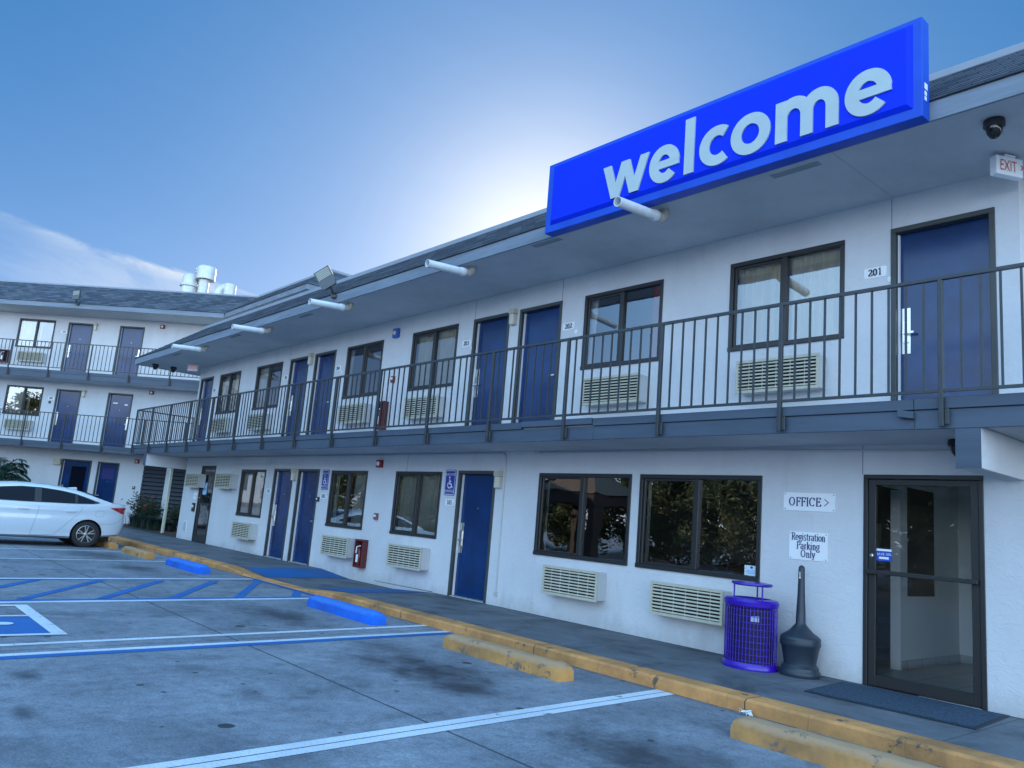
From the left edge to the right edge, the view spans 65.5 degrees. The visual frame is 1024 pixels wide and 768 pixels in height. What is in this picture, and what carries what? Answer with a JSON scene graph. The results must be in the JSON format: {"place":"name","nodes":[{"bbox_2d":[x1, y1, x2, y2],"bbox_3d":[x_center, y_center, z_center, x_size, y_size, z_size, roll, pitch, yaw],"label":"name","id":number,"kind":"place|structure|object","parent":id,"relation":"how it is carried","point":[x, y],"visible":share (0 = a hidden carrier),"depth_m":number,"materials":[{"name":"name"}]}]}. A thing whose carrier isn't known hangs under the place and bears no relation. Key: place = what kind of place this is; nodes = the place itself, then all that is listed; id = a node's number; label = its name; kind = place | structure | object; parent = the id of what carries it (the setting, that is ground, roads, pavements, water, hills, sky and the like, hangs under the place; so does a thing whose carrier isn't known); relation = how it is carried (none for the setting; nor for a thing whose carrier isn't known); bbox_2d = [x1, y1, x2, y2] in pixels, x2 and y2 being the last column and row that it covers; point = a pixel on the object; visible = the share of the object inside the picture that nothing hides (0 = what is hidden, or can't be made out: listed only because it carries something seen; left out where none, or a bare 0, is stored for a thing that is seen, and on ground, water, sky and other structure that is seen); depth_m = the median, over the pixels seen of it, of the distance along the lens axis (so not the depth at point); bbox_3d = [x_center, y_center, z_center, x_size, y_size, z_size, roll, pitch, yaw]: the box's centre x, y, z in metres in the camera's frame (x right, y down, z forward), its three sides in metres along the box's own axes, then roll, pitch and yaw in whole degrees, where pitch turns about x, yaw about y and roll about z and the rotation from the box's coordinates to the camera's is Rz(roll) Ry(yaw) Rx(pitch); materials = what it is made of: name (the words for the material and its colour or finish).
{"place":"outdoors","nodes":[
{"label":"outdoors","id":0,"kind":"place"},
{"bbox_2d":[123,524,176,534],"bbox_3d":[-10.162,5.530,29.169,6.200,0.055,8.750,13,-13,-40],"label":"planting bed","id":1,"kind":"object","parent":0,"point":[174,533],"visible":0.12,"depth_m":26.43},
{"bbox_2d":[121,491,161,513],"bbox_3d":[-13.738,4.645,29.563,1.201,1.294,0.997,4,-10,6],"label":"flowering shrub","id":2,"kind":"object","parent":1,"relation":"on","point":[137,510],"visible":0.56,"depth_m":29.43,"materials":[{"name":"green plant"}]},
{"bbox_2d":[138,497,163,517],"bbox_3d":[-12.896,4.651,28.664,1.038,1.111,1.117,13,-13,-40],"label":"flowering shrub","id":3,"kind":"object","parent":1,"relation":"on","point":[151,511],"visible":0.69,"depth_m":28.50,"materials":[{"name":"green plant"}]},
{"bbox_2d":[140,515,169,530],"bbox_3d":[-12.096,4.709,26.967,1.150,0.500,1.247,0,-11,25],"label":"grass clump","id":4,"kind":"object","parent":1,"relation":"on","point":[155,523],"visible":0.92,"depth_m":26.83,"materials":[{"name":"green plant"}]},
{"bbox_2d":[161,500,180,530],"bbox_3d":[-11.686,4.608,27.914,1.045,1.136,0.997,13,-13,-40],"label":"flowering shrub","id":5,"kind":"object","parent":1,"relation":"on","point":[174,516],"visible":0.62,"depth_m":27.77,"materials":[{"name":"green plant"}]},
{"bbox_2d":[0,536,943,767],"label":"parking lot","id":6,"kind":"structure","parent":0,"point":[120,710],"depth_m":6.33,"materials":[{"name":"asphalt"}]},
{"bbox_2d":[0,457,30,481],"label":"palm","id":7,"kind":"object","parent":6,"relation":"on","point":[6,468],"visible":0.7,"depth_m":28.41,"materials":[{"name":"green plant"}]},
{"bbox_2d":[0,616,49,633],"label":"emblem ground","id":8,"kind":"structure","parent":6,"relation":"on","point":[24,625],"depth_m":7.95,"materials":[{"name":"blue paint"}]},
{"bbox_2d":[0,605,66,635],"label":"emblem border","id":9,"kind":"object","parent":6,"relation":"on","point":[42,621],"visible":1,"depth_m":8.29,"materials":[{"name":"white paint"}]},
{"bbox_2d":[17,580,104,598],"bbox_3d":[-6.159,2.822,10.989,0.133,0.016,2.655,6,-10,-7],"label":"hatch stripe","id":10,"kind":"object","parent":6,"relation":"on","point":[58,590],"visible":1,"depth_m":10.80,"materials":[{"name":"blue paint"}]},
{"bbox_2d":[0,481,125,546],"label":"parked car","id":11,"kind":"object","parent":6,"relation":"on","point":[75,516],"visible":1,"depth_m":18.33,"materials":[{"name":"white"}]},
{"bbox_2d":[0,578,215,578],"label":"white line","id":12,"kind":"object","parent":6,"relation":"on","point":[107,578],"visible":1,"depth_m":12.57,"materials":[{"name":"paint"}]},
{"bbox_2d":[0,579,253,579],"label":"blue line","id":13,"kind":"object","parent":6,"relation":"on","point":[126,579],"visible":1,"depth_m":12.65,"materials":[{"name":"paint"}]},
{"bbox_2d":[99,581,162,597],"bbox_3d":[-5.513,2.986,11.626,0.133,0.016,2.666,6,-10,-7],"label":"hatch stripe","id":14,"kind":"object","parent":6,"relation":"on","point":[130,589],"visible":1,"depth_m":11.45,"materials":[{"name":"blue paint"}]},
{"bbox_2d":[121,546,154,558],"bbox_3d":[-8.248,3.718,17.542,0.220,0.188,1.670,13,-13,-40],"label":"wheel stop","id":15,"kind":"object","parent":6,"relation":"on","point":[137,552],"visible":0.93,"depth_m":17.25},
{"bbox_2d":[0,598,308,602],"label":"white line","id":16,"kind":"object","parent":6,"relation":"on","point":[143,600],"visible":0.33,"depth_m":10.47,"materials":[{"name":"paint"}]},
{"bbox_2d":[0,596,310,600],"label":"blue line","id":17,"kind":"object","parent":6,"relation":"on","point":[148,598],"visible":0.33,"depth_m":10.64,"materials":[{"name":"paint"}]},
{"bbox_2d":[0,269,350,524],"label":"motel wing","id":18,"kind":"structure","parent":6,"relation":"on","point":[87,439],"depth_m":31.26,"materials":[{"name":"paint"}]},
{"bbox_2d":[3,418,33,430],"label":"air conditioner","id":19,"kind":"object","parent":18,"relation":"attached to","point":[8,424],"visible":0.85,"depth_m":31.28,"materials":[{"name":"beige"}]},
{"bbox_2d":[2,385,43,415],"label":"window","id":20,"kind":"structure","parent":18,"relation":"in","point":[15,396],"depth_m":31.73,"materials":[{"name":"glass"}]},
{"bbox_2d":[16,351,45,362],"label":"air conditioner","id":21,"kind":"object","parent":18,"relation":"attached to","point":[32,356],"visible":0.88,"depth_m":31.74,"materials":[{"name":"beige"}]},
{"bbox_2d":[15,318,56,348],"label":"window","id":22,"kind":"structure","parent":18,"relation":"in","point":[28,329],"depth_m":32.20,"materials":[{"name":"glass"}]},
{"bbox_2d":[47,389,81,442],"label":"door","id":23,"kind":"structure","parent":18,"relation":"in","point":[67,401],"depth_m":31.51,"materials":[{"name":"paint"}]},
{"bbox_2d":[57,458,91,491],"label":"door","id":24,"kind":"structure","parent":18,"relation":"in","point":[73,472],"depth_m":31.04,"materials":[{"name":"paint"}]},
{"bbox_2d":[60,322,93,371],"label":"door","id":25,"kind":"structure","parent":18,"relation":"in","point":[81,333],"depth_m":31.97,"materials":[{"name":"paint"}]},
{"bbox_2d":[93,462,119,502],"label":"door","id":26,"kind":"structure","parent":18,"relation":"in","point":[106,477],"depth_m":30.91,"materials":[{"name":"paint"}]},
{"bbox_2d":[100,393,133,446],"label":"door","id":27,"kind":"structure","parent":18,"relation":"in","point":[119,410],"depth_m":31.34,"materials":[{"name":"paint"}]},
{"bbox_2d":[112,326,144,375],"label":"door","id":28,"kind":"structure","parent":18,"relation":"in","point":[129,336],"depth_m":31.82,"materials":[{"name":"paint"}]},
{"bbox_2d":[180,273,197,291],"bbox_3d":[-13.434,-4.031,33.112,0.740,1.180,0.732,4,-10,4],"label":"roof vent","id":29,"kind":"object","parent":18,"relation":"on","point":[189,283],"visible":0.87,"depth_m":32.89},
{"bbox_2d":[196,265,216,292],"bbox_3d":[-12.774,-4.143,33.091,0.760,1.500,0.760,4,-10,4],"label":"roof vent","id":30,"kind":"object","parent":18,"relation":"on","point":[205,275],"visible":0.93,"depth_m":32.90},
{"bbox_2d":[212,283,236,294],"bbox_3d":[-11.930,-3.762,32.970,0.950,0.848,0.500,4,-10,4],"label":"roof vent","id":31,"kind":"object","parent":18,"relation":"on","point":[227,288],"visible":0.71,"depth_m":32.79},
{"bbox_2d":[165,557,210,573],"bbox_3d":[-6.214,3.478,15.235,0.230,0.208,1.780,13,-13,-40],"label":"wheel stop","id":32,"kind":"object","parent":6,"relation":"on","point":[187,565],"visible":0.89,"depth_m":14.96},
{"bbox_2d":[168,581,217,597],"bbox_3d":[-4.867,3.150,12.263,0.134,0.016,2.678,6,-10,-7],"label":"hatch stripe","id":33,"kind":"object","parent":6,"relation":"on","point":[183,593],"visible":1,"depth_m":12.07,"materials":[{"name":"blue paint"}]},
{"bbox_2d":[0,625,425,645],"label":"white line","id":34,"kind":"object","parent":6,"relation":"on","point":[36,643],"visible":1,"depth_m":8.24,"materials":[{"name":"paint"}]},
{"bbox_2d":[0,631,447,655],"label":"white line","id":35,"kind":"object","parent":6,"relation":"on","point":[67,651],"visible":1,"depth_m":7.84,"materials":[{"name":"paint"}]},
{"bbox_2d":[0,632,452,659],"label":"blue line","id":36,"kind":"object","parent":6,"relation":"on","point":[157,649],"visible":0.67,"depth_m":7.73,"materials":[{"name":"paint"}]},
{"bbox_2d":[307,595,385,624],"bbox_3d":[-2.276,3.072,10.826,0.230,0.213,1.750,13,-13,-40],"label":"wheel stop","id":37,"kind":"object","parent":6,"relation":"on","point":[364,615],"visible":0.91,"depth_m":10.60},
{"bbox_2d":[126,689,672,767],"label":"white line","id":38,"kind":"object","parent":6,"relation":"on","point":[279,753],"visible":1,"depth_m":5.28,"materials":[{"name":"paint"}]},
{"bbox_2d":[443,633,573,681],"bbox_3d":[-0.088,2.842,8.313,0.209,0.213,1.850,13,-13,-40],"label":"wheel stop","id":39,"kind":"object","parent":6,"relation":"on","point":[539,666],"visible":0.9,"depth_m":8.11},
{"bbox_2d":[108,536,1023,767],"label":"kerb","id":40,"kind":"structure","parent":6,"relation":"on","point":[915,747],"depth_m":7.31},
{"bbox_2d":[730,716,941,767],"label":"wheel stop","id":41,"kind":"object","parent":6,"relation":"on","point":[815,748],"visible":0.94,"depth_m":5.57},
{"bbox_2d":[0,0,1023,389],"label":"sky","id":42,"kind":"structure","parent":0,"point":[268,145],"materials":[{"name":"blue"}]},
{"bbox_2d":[118,525,1023,761],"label":"walkway","id":43,"kind":"structure","parent":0,"point":[1004,737],"depth_m":9.18,"materials":[{"name":"concrete"}]},
{"bbox_2d":[161,468,173,532],"bbox_3d":[-11.245,3.659,26.013,0.080,2.430,0.080,13,-13,-40],"label":"support pole","id":44,"kind":"object","parent":43,"relation":"on","point":[167,500],"visible":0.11,"depth_m":25.96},
{"bbox_2d":[248,568,345,577],"bbox_3d":[-4.318,3.766,15.911,1.730,0.088,1.150,13,-13,-40],"label":"ramp paint","id":45,"kind":"object","parent":43,"relation":"on","point":[299,572],"visible":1,"depth_m":15.87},
{"bbox_2d":[319,588,419,592],"bbox_3d":[-2.378,3.558,13.711,1.730,0.079,1.330,13,-13,-40],"label":"ramp paint","id":46,"kind":"object","parent":43,"relation":"on","point":[352,590],"visible":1,"depth_m":13.64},
{"bbox_2d":[130,42,1023,718],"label":"motel building","id":47,"kind":"structure","parent":43,"relation":"on","point":[688,302],"depth_m":10.50,"materials":[{"name":"paint"}]},
{"bbox_2d":[172,344,208,351],"bbox_3d":[-8.344,-0.949,20.667,0.916,0.234,0.138,13,-13,-40],"label":"drain spout","id":48,"kind":"object","parent":47,"relation":"attached to","point":[192,348],"visible":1,"depth_m":20.62,"materials":[{"name":"plastic"}]},
{"bbox_2d":[184,473,205,487],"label":"air conditioner","id":49,"kind":"object","parent":47,"relation":"attached to","point":[195,480],"visible":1,"depth_m":22.73,"materials":[{"name":"beige"}]},
{"bbox_2d":[192,376,213,441],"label":"door","id":50,"kind":"structure","parent":47,"relation":"in","point":[206,386],"depth_m":24.02,"materials":[{"name":"paint"}]},
{"bbox_2d":[191,466,216,543],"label":"door","id":51,"kind":"structure","parent":47,"relation":"in","point":[197,538],"depth_m":22.65,"materials":[{"name":"brown metal"}]},
{"bbox_2d":[211,417,232,433],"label":"air conditioner","id":52,"kind":"object","parent":47,"relation":"attached to","point":[222,425],"visible":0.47,"depth_m":22.01,"materials":[{"name":"beige"}]},
{"bbox_2d":[213,473,238,488],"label":"air conditioner","id":53,"kind":"object","parent":47,"relation":"attached to","point":[226,480],"visible":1,"depth_m":21.08,"materials":[{"name":"beige"}]},
{"bbox_2d":[216,371,241,414],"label":"window","id":54,"kind":"structure","parent":47,"relation":"in","point":[228,381],"depth_m":22.69,"materials":[{"name":"glass"}]},
{"bbox_2d":[230,521,257,539],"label":"air conditioner","id":55,"kind":"object","parent":47,"relation":"attached to","point":[243,531],"visible":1,"depth_m":19.70,"materials":[{"name":"beige"}]},
{"bbox_2d":[235,469,266,517],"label":"window","id":56,"kind":"structure","parent":47,"relation":"in","point":[252,498],"depth_m":20.30,"materials":[{"name":"glass"}]},
{"bbox_2d":[231,324,272,333],"bbox_3d":[-5.794,-1.239,17.780,0.916,0.234,0.138,13,-13,-40],"label":"drain spout","id":57,"kind":"object","parent":47,"relation":"attached to","point":[268,330],"visible":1,"depth_m":17.73,"materials":[{"name":"plastic"}]},
{"bbox_2d":[246,413,272,430],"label":"air conditioner","id":58,"kind":"object","parent":47,"relation":"attached to","point":[258,422],"visible":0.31,"depth_m":20.22,"materials":[{"name":"beige"}]},
{"bbox_2d":[251,361,283,409],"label":"window","id":59,"kind":"structure","parent":47,"relation":"in","point":[266,380],"depth_m":20.95,"materials":[{"name":"glass"}]},
{"bbox_2d":[263,469,292,559],"bbox_3d":[-5.484,3.072,18.918,0.161,2.097,1.020,13,-13,-40],"label":"door","id":60,"kind":"structure","parent":47,"relation":"in","point":[282,484],"depth_m":19.06,"materials":[{"name":"paint"}]},
{"bbox_2d":[281,356,308,435],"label":"door","id":61,"kind":"structure","parent":47,"relation":"in","point":[298,371],"depth_m":19.51,"materials":[{"name":"paint"}]},
{"bbox_2d":[287,469,319,565],"bbox_3d":[-4.641,2.979,17.962,0.161,2.103,1.034,13,-13,-40],"label":"door","id":62,"kind":"structure","parent":47,"relation":"in","point":[304,508],"depth_m":18.09,"materials":[{"name":"paint"}]},
{"bbox_2d":[305,350,336,434],"bbox_3d":[-4.351,0.321,18.344,0.161,2.144,0.991,13,-13,-40],"label":"door","id":63,"kind":"structure","parent":47,"relation":"in","point":[324,365],"depth_m":18.51,"materials":[{"name":"paint"}]},
{"bbox_2d":[314,265,336,298],"bbox_3d":[-3.612,-1.991,15.424,0.493,0.632,0.229,4,-10,6],"label":"floodlight","id":64,"kind":"object","parent":47,"relation":"attached to","point":[325,278],"visible":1,"depth_m":15.35,"materials":[{"name":"white plastic"}]},
{"bbox_2d":[308,298,353,310],"bbox_3d":[-3.415,-1.511,15.085,0.916,0.234,0.138,13,-13,-40],"label":"drain spout","id":65,"kind":"object","parent":47,"relation":"attached to","point":[349,306],"visible":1,"depth_m":15.03,"materials":[{"name":"plastic"}]},
{"bbox_2d":[320,534,354,558],"bbox_3d":[-3.575,3.337,16.362,0.210,0.405,1.080,13,-13,-40],"label":"air conditioner","id":66,"kind":"object","parent":47,"relation":"attached to","point":[337,546],"visible":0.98,"depth_m":16.20,"materials":[{"name":"beige"}]},
{"bbox_2d":[325,470,367,529],"bbox_3d":[-3.412,2.443,16.685,0.191,1.337,1.493,13,-13,-40],"label":"window","id":67,"kind":"structure","parent":47,"relation":"in","point":[362,476],"depth_m":16.61,"materials":[{"name":"brown metal"}]},
{"bbox_2d":[195,453,506,595],"bbox_3d":[-4.989,2.791,18.293,0.029,2.296,14.650,13,-13,-40],"label":"conduit","id":68,"kind":"object","parent":47,"relation":"attached to","point":[495,593],"visible":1,"depth_m":14.11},
{"bbox_2d":[337,403,372,424],"bbox_3d":[-3.319,0.640,16.793,0.210,0.405,1.080,13,-13,-40],"label":"air conditioner","id":69,"kind":"object","parent":47,"relation":"attached to","point":[355,413],"visible":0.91,"depth_m":16.64,"materials":[{"name":"beige"}]},
{"bbox_2d":[352,539,368,567],"bbox_3d":[-2.999,3.353,15.748,0.131,0.547,0.305,13,-13,-40],"label":"extinguisher cabinet","id":70,"kind":"object","parent":47,"relation":"attached to","point":[360,553],"visible":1,"depth_m":15.69,"materials":[{"name":"red"}]},
{"bbox_2d":[341,340,383,398],"bbox_3d":[-3.152,-0.258,17.113,0.191,1.321,1.491,13,-13,-40],"label":"window","id":71,"kind":"structure","parent":47,"relation":"in","point":[366,346],"depth_m":17.18,"materials":[{"name":"brown metal"}]},
{"bbox_2d":[377,401,388,429],"bbox_3d":[-2.645,0.636,16.071,0.131,0.570,0.290,13,-13,-40],"label":"extinguisher cabinet","id":72,"kind":"object","parent":47,"relation":"attached to","point":[382,414],"visible":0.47,"depth_m":15.98,"materials":[{"name":"red"}]},
{"bbox_2d":[386,543,429,570],"bbox_3d":[-1.891,3.140,14.457,0.210,0.405,1.080,13,-13,-40],"label":"air conditioner","id":73,"kind":"object","parent":47,"relation":"attached to","point":[408,557],"visible":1,"depth_m":14.30,"materials":[{"name":"beige"}]},
{"bbox_2d":[389,471,442,538],"bbox_3d":[-1.737,2.252,14.788,0.189,1.337,1.498,13,-13,-40],"label":"window","id":74,"kind":"structure","parent":47,"relation":"in","point":[417,513],"depth_m":14.81,"materials":[{"name":"glass"}]},
{"bbox_2d":[402,395,445,419],"bbox_3d":[-1.642,0.449,14.895,0.210,0.405,1.080,13,-13,-40],"label":"air conditioner","id":75,"kind":"object","parent":47,"relation":"attached to","point":[441,406],"visible":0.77,"depth_m":14.79,"materials":[{"name":"beige"}]},
{"bbox_2d":[408,323,458,390],"bbox_3d":[-1.462,-0.450,15.199,0.190,1.321,1.481,13,-13,-40],"label":"window","id":76,"kind":"structure","parent":47,"relation":"in","point":[437,343],"depth_m":15.22,"materials":[{"name":"glass"}]},
{"bbox_2d":[425,259,475,276],"bbox_3d":[-0.931,-1.794,12.273,0.916,0.234,0.138,13,-13,-40],"label":"drain spout","id":77,"kind":"object","parent":47,"relation":"attached to","point":[470,271],"visible":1,"depth_m":12.21,"materials":[{"name":"plastic"}]},
{"bbox_2d":[444,470,456,495],"bbox_3d":[-1.093,1.740,14.058,0.012,0.452,0.305,13,-13,-40],"label":"parking sign","id":78,"kind":"object","parent":47,"relation":"attached to","point":[450,482],"visible":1,"depth_m":14.05,"materials":[{"name":"blue"}]},
{"bbox_2d":[447,471,494,602],"bbox_3d":[-0.625,2.534,13.412,0.161,2.130,1.019,13,-13,-40],"label":"door","id":79,"kind":"structure","parent":47,"relation":"in","point":[475,496],"depth_m":13.49,"materials":[{"name":"paint"}]},
{"bbox_2d":[464,312,509,425],"bbox_3d":[-0.386,-0.131,13.855,0.161,2.144,0.989,13,-13,-40],"label":"door","id":80,"kind":"structure","parent":47,"relation":"in","point":[490,333],"depth_m":13.98,"materials":[{"name":"paint"}]},
{"bbox_2d":[511,301,562,422],"bbox_3d":[0.442,-0.226,12.917,0.161,2.144,1.007,13,-13,-40],"label":"door","id":81,"kind":"structure","parent":47,"relation":"in","point":[541,323],"depth_m":13.02,"materials":[{"name":"paint"}]},
{"bbox_2d":[541,565,606,601],"bbox_3d":[0.874,2.829,11.325,0.210,0.405,1.080,13,-13,-40],"label":"air conditioner","id":82,"kind":"object","parent":47,"relation":"attached to","point":[585,585],"visible":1,"depth_m":11.20,"materials":[{"name":"beige"}]},
{"bbox_2d":[533,473,631,565],"bbox_3d":[1.042,1.960,11.624,0.175,1.392,1.864,13,-13,-40],"label":"window","id":83,"kind":"structure","parent":47,"relation":"in","point":[544,478],"depth_m":11.67,"materials":[{"name":"brown metal"}]},
{"bbox_2d":[582,373,647,406],"bbox_3d":[1.460,0.097,11.382,0.210,0.405,1.080,13,-13,-40],"label":"air conditioner","id":84,"kind":"object","parent":47,"relation":"attached to","point":[643,385],"visible":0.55,"depth_m":11.26,"materials":[{"name":"beige"}]},
{"bbox_2d":[580,279,663,369],"bbox_3d":[1.641,-0.804,11.687,0.192,1.321,1.507,13,-13,-40],"label":"window","id":85,"kind":"structure","parent":47,"relation":"in","point":[590,310],"depth_m":11.67,"materials":[{"name":"brown metal"}]},
{"bbox_2d":[614,196,668,221],"bbox_3d":[1.556,-2.077,9.458,0.916,0.234,0.138,13,-13,-40],"label":"drain spout","id":86,"kind":"object","parent":47,"relation":"attached to","point":[661,215],"visible":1,"depth_m":9.38,"materials":[{"name":"plastic"}]},
{"bbox_2d":[649,581,731,625],"bbox_3d":[2.193,2.695,9.827,0.210,0.405,1.080,13,-13,-40],"label":"air conditioner","id":87,"kind":"object","parent":47,"relation":"attached to","point":[696,604],"visible":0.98,"depth_m":9.74,"materials":[{"name":"beige"}]},
{"bbox_2d":[635,474,762,581],"bbox_3d":[2.375,1.810,10.127,0.192,1.392,1.863,13,-13,-40],"label":"window","id":88,"kind":"structure","parent":47,"relation":"in","point":[645,490],"depth_m":10.15,"materials":[{"name":"brown metal"}]},
{"bbox_2d":[648,555,755,576],"bbox_3d":[3.247,3.146,11.649,0.600,1.010,2.900,13,-13,-40],"label":"office counter","id":89,"kind":"object","parent":47,"relation":"in","point":[722,567],"visible":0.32,"depth_m":11.81,"materials":[{"name":"brown wood"}]},
{"bbox_2d":[545,17,928,236],"bbox_3d":[2.129,-2.687,9.048,0.215,0.985,4.891,13,-13,-40],"label":"welcome sign","id":90,"kind":"object","parent":47,"relation":"attached to","point":[872,87],"visible":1,"depth_m":8.38,"materials":[{"name":"blue"}]},
{"bbox_2d":[534,449,950,454],"bbox_3d":[2.393,0.867,10.221,0.039,0.082,6.150,13,-13,-40],"label":"cable conduit","id":91,"kind":"object","parent":47,"relation":"attached to","point":[858,450],"visible":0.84,"depth_m":9.49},
{"bbox_2d":[735,352,826,395],"bbox_3d":[3.177,-0.100,9.439,0.210,0.405,1.080,13,-13,-40],"label":"air conditioner","id":92,"kind":"object","parent":47,"relation":"attached to","point":[816,375],"visible":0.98,"depth_m":9.32,"materials":[{"name":"beige"}]},
{"bbox_2d":[727,240,844,351],"bbox_3d":[3.360,-1.000,9.740,0.189,1.321,1.527,13,-13,-40],"label":"window","id":93,"kind":"structure","parent":47,"relation":"in","point":[819,270],"depth_m":9.73,"materials":[{"name":"glass"}]},
{"bbox_2d":[770,161,821,178],"bbox_3d":[2.991,-2.256,8.408,0.090,0.009,0.540,13,-13,-40],"label":"soffit vent","id":94,"kind":"object","parent":47,"relation":"attached to","point":[796,169],"visible":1,"depth_m":8.40,"materials":[{"name":"grey"}]},
{"bbox_2d":[789,531,827,561],"bbox_3d":[3.314,1.816,8.911,0.012,0.308,0.458,13,-13,-40],"label":"registration sign","id":95,"kind":"object","parent":47,"relation":"attached to","point":[810,546],"visible":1,"depth_m":8.90,"materials":[{"name":"white"}]},
{"bbox_2d":[784,492,835,511],"bbox_3d":[3.353,1.333,8.995,0.012,0.203,0.619,13,-13,-40],"label":"office sign","id":96,"kind":"object","parent":47,"relation":"attached to","point":[821,502],"visible":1,"depth_m":8.98,"materials":[{"name":"white"}]},
{"bbox_2d":[864,266,890,281],"bbox_3d":[4.074,-1.210,8.850,0.010,0.196,0.322,13,-13,-40],"label":"number plate","id":97,"kind":"object","parent":47,"relation":"attached to","point":[875,272],"visible":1,"depth_m":8.87,"materials":[{"name":"white"}]},
{"bbox_2d":[862,474,987,710],"bbox_3d":[4.110,1.999,7.981,0.160,2.165,1.167,13,-13,-40],"label":"door","id":98,"kind":"structure","parent":47,"relation":"in","point":[979,697],"depth_m":7.89,"materials":[{"name":"brown metal"}]},
{"bbox_2d":[876,548,891,561],"bbox_3d":[3.880,1.783,8.303,0.009,0.126,0.157,13,-13,-40],"label":"discount sticker","id":99,"kind":"object","parent":98,"relation":"attached to","point":[884,554],"visible":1,"depth_m":8.30,"materials":[{"name":"blue"}]},
{"bbox_2d":[891,207,998,400],"bbox_3d":[4.511,-0.690,8.310,0.161,2.144,1.033,13,-13,-40],"label":"door","id":100,"kind":"structure","parent":47,"relation":"in","point":[965,242],"depth_m":8.35,"materials":[{"name":"paint"}]},
{"bbox_2d":[983,116,1005,138],"bbox_3d":[4.326,-2.281,7.142,0.179,0.174,0.178,13,-13,-40],"label":"dome camera","id":101,"kind":"object","parent":47,"relation":"attached to","point":[993,126],"visible":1,"depth_m":7.09,"materials":[{"name":"black plastic"}]},
{"bbox_2d":[990,154,1023,180],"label":"exit sign","id":102,"kind":"object","parent":47,"relation":"hanging from","point":[1007,166],"visible":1,"depth_m":7.69,"materials":[{"name":"white"}]},
{"bbox_2d":[722,580,779,672],"bbox_3d":[2.633,2.647,8.775,0.540,0.910,0.616,13,-13,-40],"label":"litter bin","id":103,"kind":"object","parent":43,"relation":"on","point":[750,633],"visible":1,"depth_m":8.56,"materials":[{"name":"blue"}]},
{"bbox_2d":[779,565,820,679],"bbox_3d":[3.092,2.525,8.524,0.420,1.144,0.420,13,-13,-40],"label":"smoking post","id":104,"kind":"object","parent":43,"relation":"on","point":[800,641],"visible":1,"depth_m":8.35,"materials":[{"name":"grey plastic"}]},
{"bbox_2d":[804,681,1009,729],"bbox_3d":[3.592,2.940,7.348,1.513,0.021,1.002,-5,-14,45],"label":"door mat","id":105,"kind":"object","parent":43,"relation":"on","point":[953,714],"depth_m":7.23,"materials":[{"name":"carpet"}]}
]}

